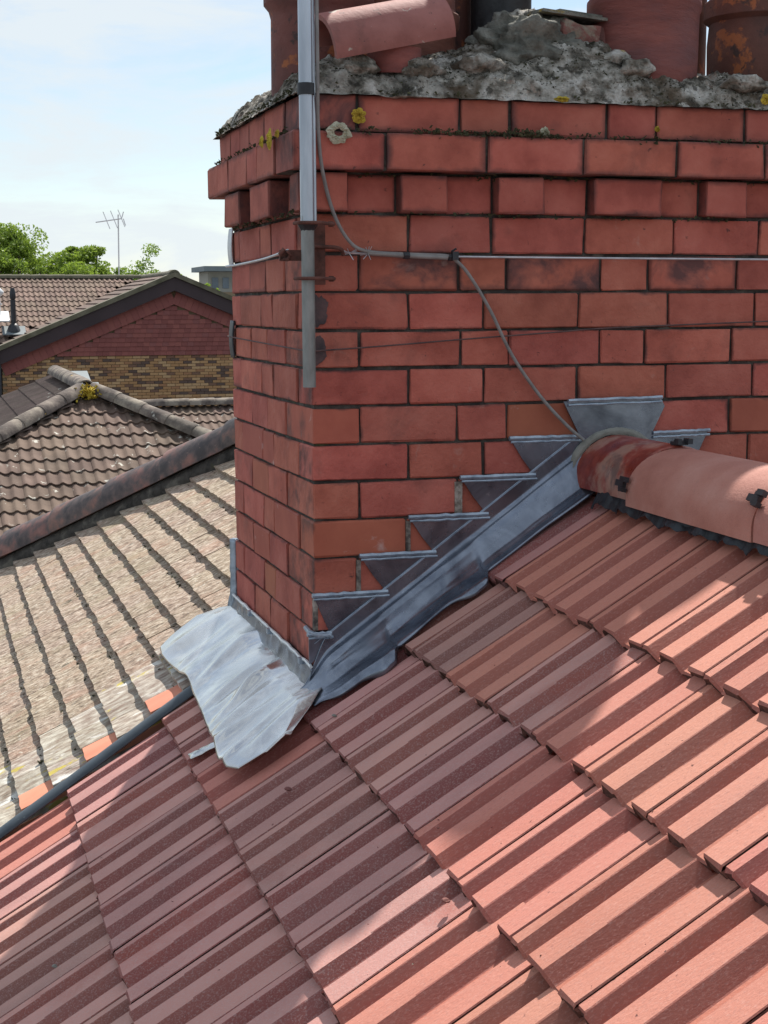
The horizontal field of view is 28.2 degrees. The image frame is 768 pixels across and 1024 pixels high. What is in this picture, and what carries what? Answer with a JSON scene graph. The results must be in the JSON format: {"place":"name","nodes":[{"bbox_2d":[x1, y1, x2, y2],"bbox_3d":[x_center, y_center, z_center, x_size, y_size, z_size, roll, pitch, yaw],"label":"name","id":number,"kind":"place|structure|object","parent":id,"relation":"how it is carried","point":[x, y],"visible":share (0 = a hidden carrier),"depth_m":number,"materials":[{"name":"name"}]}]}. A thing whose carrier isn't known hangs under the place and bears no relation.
{"place":"outdoors","nodes":[
{"label":"outdoors","id":0,"kind":"place"},
{"bbox_2d":[72,371,98,383],"bbox_3d":[-6.318,-2.675,31.305,0.925,0.150,1.000,-2,22,-17],"label":"lean to roof","id":1,"kind":"object","parent":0,"point":[84,374],"visible":0.14,"depth_m":31.57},
{"bbox_2d":[0,365,211,535],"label":"hipped house","id":2,"kind":"structure","parent":0,"point":[66,435],"depth_m":17.95,"materials":[{"name":"brown tile"}]},
{"bbox_2d":[0,270,236,406],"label":"gabled house","id":3,"kind":"structure","parent":0,"point":[161,335],"depth_m":36.20,"materials":[{"name":"brown brick"}]},
{"bbox_2d":[0,288,9,321],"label":"flue terminal","id":4,"kind":"object","parent":3,"relation":"on","point":[4,316],"visible":1,"depth_m":36.71,"materials":[{"name":"white paint"}]},
{"bbox_2d":[1,288,25,334],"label":"soil vent pipe","id":5,"kind":"object","parent":3,"relation":"on","point":[13,328],"visible":0.98,"depth_m":36.55,"materials":[{"name":"black plastic"}]},
{"bbox_2d":[96,210,125,274],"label":"television aerial","id":6,"kind":"object","parent":3,"relation":"attached to","point":[118,219],"visible":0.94,"depth_m":44.87,"materials":[{"name":"white paint"}]},
{"bbox_2d":[0,417,238,841],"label":"neighbour roof","id":7,"kind":"structure","parent":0,"point":[110,587],"depth_m":4.63,"materials":[{"name":"grey tile"}]},
{"bbox_2d":[0,0,708,281],"label":"sky","id":8,"kind":"structure","parent":0,"point":[106,106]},
{"bbox_2d":[7,550,767,1015],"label":"tile grit","id":9,"kind":"object","parent":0,"point":[437,828],"visible":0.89,"depth_m":2.29,"materials":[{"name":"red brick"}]},
{"label":"ground","id":10,"kind":"structure","parent":0,"visible":0},
{"bbox_2d":[35,257,56,274],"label":"tree","id":11,"kind":"object","parent":10,"relation":"on","point":[40,269],"visible":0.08,"depth_m":55.97,"materials":[{"name":"green plant"}]},
{"bbox_2d":[0,222,105,278],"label":"tree","id":12,"kind":"object","parent":10,"relation":"on","point":[17,251],"visible":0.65,"depth_m":58.95,"materials":[{"name":"green plant"}]},
{"bbox_2d":[56,244,113,278],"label":"tree","id":13,"kind":"object","parent":10,"relation":"on","point":[93,251],"visible":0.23,"depth_m":60.57,"materials":[{"name":"green plant"}]},
{"bbox_2d":[113,243,186,279],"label":"tree","id":14,"kind":"object","parent":10,"relation":"on","point":[123,270],"visible":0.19,"depth_m":69.49,"materials":[{"name":"green plant"}]},
{"bbox_2d":[141,397,233,430],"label":"tiled roof","id":15,"kind":"structure","parent":10,"relation":"on","point":[212,416],"depth_m":24.89,"materials":[{"name":"brown tile"}]},
{"bbox_2d":[191,266,234,295],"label":"office building","id":16,"kind":"structure","parent":10,"relation":"on","point":[218,277],"depth_m":88.47,"materials":[{"name":"white paint"}]},
{"bbox_2d":[212,278,217,287],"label":"window","id":17,"kind":"structure","parent":16,"relation":"in","point":[214,280],"depth_m":88.32,"materials":[{"name":"grey glass"}]},
{"bbox_2d":[222,278,228,287],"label":"window","id":18,"kind":"structure","parent":16,"relation":"in","point":[225,281],"depth_m":88.49,"materials":[{"name":"grey glass"}]},
{"bbox_2d":[0,435,767,1023],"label":"house roof","id":19,"kind":"structure","parent":10,"relation":"on","point":[632,633],"depth_m":2.40,"materials":[{"name":"red tile"}]},
{"bbox_2d":[188,742,214,758],"bbox_3d":[-0.363,0.482,3.117,0.080,0.039,0.033,0,8,0],"label":"lead offcut","id":20,"kind":"object","parent":19,"relation":"on","point":[201,751],"visible":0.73,"depth_m":3.11,"materials":[{"name":"grey metal"}]},
{"bbox_2d":[160,593,333,768],"bbox_3d":[-0.323,0.307,3.384,0.245,0.242,1.101,-2,8,-17],"label":"lead apron","id":21,"kind":"object","parent":19,"relation":"on","point":[244,668],"visible":1,"depth_m":3.26,"materials":[{"name":"grey metal"}]},
{"bbox_2d":[441,897,449,902],"bbox_3d":[0.085,0.530,2.090,0.013,0.006,0.013,-2,8,-17],"label":"mortar crumb","id":22,"kind":"object","parent":19,"relation":"on","point":[445,900],"visible":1,"depth_m":2.09,"materials":[{"name":"beige concrete"}]},
{"bbox_2d":[207,8,767,665],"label":"chimney stack","id":23,"kind":"object","parent":19,"relation":"on","point":[515,132],"visible":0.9,"depth_m":3.09,"materials":[{"name":"red brick"}]},
{"bbox_2d":[227,228,233,264],"bbox_3d":[-0.369,-0.636,3.678,0.007,0.090,0.045,-2,8,-17],"label":"corner plate","id":24,"kind":"object","parent":23,"relation":"attached to","point":[229,247],"visible":0.9,"depth_m":3.67,"materials":[{"name":"metal"}]},
{"bbox_2d":[229,320,235,357],"bbox_3d":[-0.368,-0.419,3.707,0.007,0.090,0.045,-2,8,-17],"label":"corner plate","id":25,"kind":"object","parent":23,"relation":"attached to","point":[231,340],"visible":1,"depth_m":3.70,"materials":[{"name":"grey metal"}]},
{"bbox_2d":[227,538,238,605],"bbox_3d":[-0.385,0.163,3.829,0.028,0.202,0.064,-7,11,-43],"label":"back flashing","id":26,"kind":"object","parent":23,"relation":"attached to","point":[233,579],"visible":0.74,"depth_m":3.80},
{"bbox_2d":[225,249,288,267],"bbox_3d":[-0.274,-0.548,3.315,0.025,0.016,0.831,-2,8,-14],"label":"lashing wire","id":27,"kind":"object","parent":23,"relation":"attached to","point":[256,260],"visible":0.89,"depth_m":3.39,"materials":[{"name":"silver metal"}]},
{"bbox_2d":[278,221,344,284],"bbox_3d":[-0.132,-0.492,2.900,0.139,0.119,0.081,-2,8,-17],"label":"mast bracket","id":28,"kind":"object","parent":23,"relation":"attached to","point":[320,277],"visible":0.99,"depth_m":2.92,"materials":[{"name":"metal"}]},
{"bbox_2d":[297,0,317,387],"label":"aerial mast","id":29,"kind":"object","parent":28,"relation":"attached to","point":[307,109],"visible":0.97,"depth_m":2.86,"materials":[{"name":"metal"}]},
{"bbox_2d":[263,0,373,101],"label":"chimney pot","id":30,"kind":"object","parent":23,"relation":"on","point":[283,14],"visible":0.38,"depth_m":3.07,"materials":[{"name":"red ceramic"}]},
{"bbox_2d":[314,0,455,58],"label":"half round tile","id":31,"kind":"object","parent":23,"relation":"on","point":[365,29],"visible":0.94,"depth_m":2.94,"materials":[{"name":"red ceramic"}]},
{"bbox_2d":[367,46,420,72],"bbox_3d":[0.020,-0.889,3.014,0.108,0.050,0.108,-2,12,-17],"label":"pot stump","id":32,"kind":"object","parent":23,"relation":"on","point":[394,59],"visible":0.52,"depth_m":2.97,"materials":[{"name":"ceramic"}]},
{"bbox_2d":[373,0,459,97],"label":"chimney pot","id":33,"kind":"object","parent":23,"relation":"on","point":[434,47],"visible":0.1,"depth_m":3.22,"materials":[{"name":"ceramic"}]},
{"bbox_2d":[300,435,594,705],"bbox_3d":[0.171,0.099,3.048,0.665,0.518,0.157,-2,8,-17],"label":"step flashing","id":34,"kind":"object","parent":23,"relation":"attached to","point":[372,631],"visible":0.98,"depth_m":3.09,"materials":[{"name":"grey metal"}]},
{"bbox_2d":[315,0,584,440],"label":"coaxial cable","id":35,"kind":"object","parent":23,"relation":"attached to","point":[453,256],"visible":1,"depth_m":2.98,"materials":[{"name":"black plastic"}]},
{"bbox_2d":[344,246,371,259],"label":"wire ends","id":36,"kind":"object","parent":35,"relation":"attached to","point":[355,250],"visible":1,"depth_m":2.96,"materials":[{"name":"grey metal"}]},
{"bbox_2d":[455,0,470,49],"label":"chimney pot","id":37,"kind":"object","parent":23,"relation":"on","point":[463,9],"visible":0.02,"depth_m":3.35,"materials":[{"name":"brown ceramic"}]},
{"bbox_2d":[227,321,767,351],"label":"lashing wire","id":38,"kind":"object","parent":23,"relation":"attached to","point":[500,336],"visible":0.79,"depth_m":3.11,"materials":[{"name":"grey metal"}]},
{"bbox_2d":[471,0,531,34],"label":"chimney pot","id":39,"kind":"object","parent":23,"relation":"on","point":[482,11],"depth_m":3.28,"materials":[{"name":"black ceramic"}]},
{"bbox_2d":[345,252,767,260],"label":"lashing wire","id":40,"kind":"object","parent":23,"relation":"attached to","point":[627,258],"visible":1,"depth_m":3.12,"materials":[{"name":"silver metal"}]},
{"bbox_2d":[524,8,607,24],"bbox_3d":[0.377,-1.033,3.181,0.150,0.013,0.095,1,10,-22],"label":"slate piece","id":41,"kind":"object","parent":23,"relation":"on","point":[582,18],"visible":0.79,"depth_m":3.15,"materials":[{"name":"grey stone"}]},
{"bbox_2d":[560,18,600,41],"bbox_3d":[0.394,-0.983,3.176,0.094,0.059,0.077,5,5,-21],"label":"broken brick","id":42,"kind":"object","parent":23,"relation":"on","point":[589,33],"visible":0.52,"depth_m":3.14,"materials":[{"name":"red brick"}]},
{"bbox_2d":[599,27,604,41],"bbox_3d":[0.456,-0.984,3.205,0.060,0.061,0.069,-6,8,-4],"label":"broken brick","id":43,"kind":"object","parent":23,"relation":"on","point":[602,34],"visible":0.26,"depth_m":3.17,"materials":[{"name":"red brick"}]},
{"bbox_2d":[563,395,710,467],"bbox_3d":[0.580,-0.128,3.211,0.440,0.235,0.021,-2,8,-17],"label":"ridge flashing","id":44,"kind":"object","parent":23,"relation":"attached to","point":[594,420],"visible":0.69,"depth_m":3.17,"materials":[{"name":"grey metal"}]},
{"bbox_2d":[587,0,701,81],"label":"chimney pot","id":45,"kind":"object","parent":23,"relation":"on","point":[662,36],"visible":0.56,"depth_m":3.14,"materials":[{"name":"ceramic"}]},
{"bbox_2d":[697,0,706,74],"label":"chimney pot","id":46,"kind":"object","parent":23,"relation":"on","point":[702,50],"visible":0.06,"depth_m":3.48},
{"bbox_2d":[703,0,767,80],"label":"chimney pot","id":47,"kind":"object","parent":23,"relation":"on","point":[737,40],"visible":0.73,"depth_m":3.30,"materials":[{"name":"brown ceramic"}]}
]}

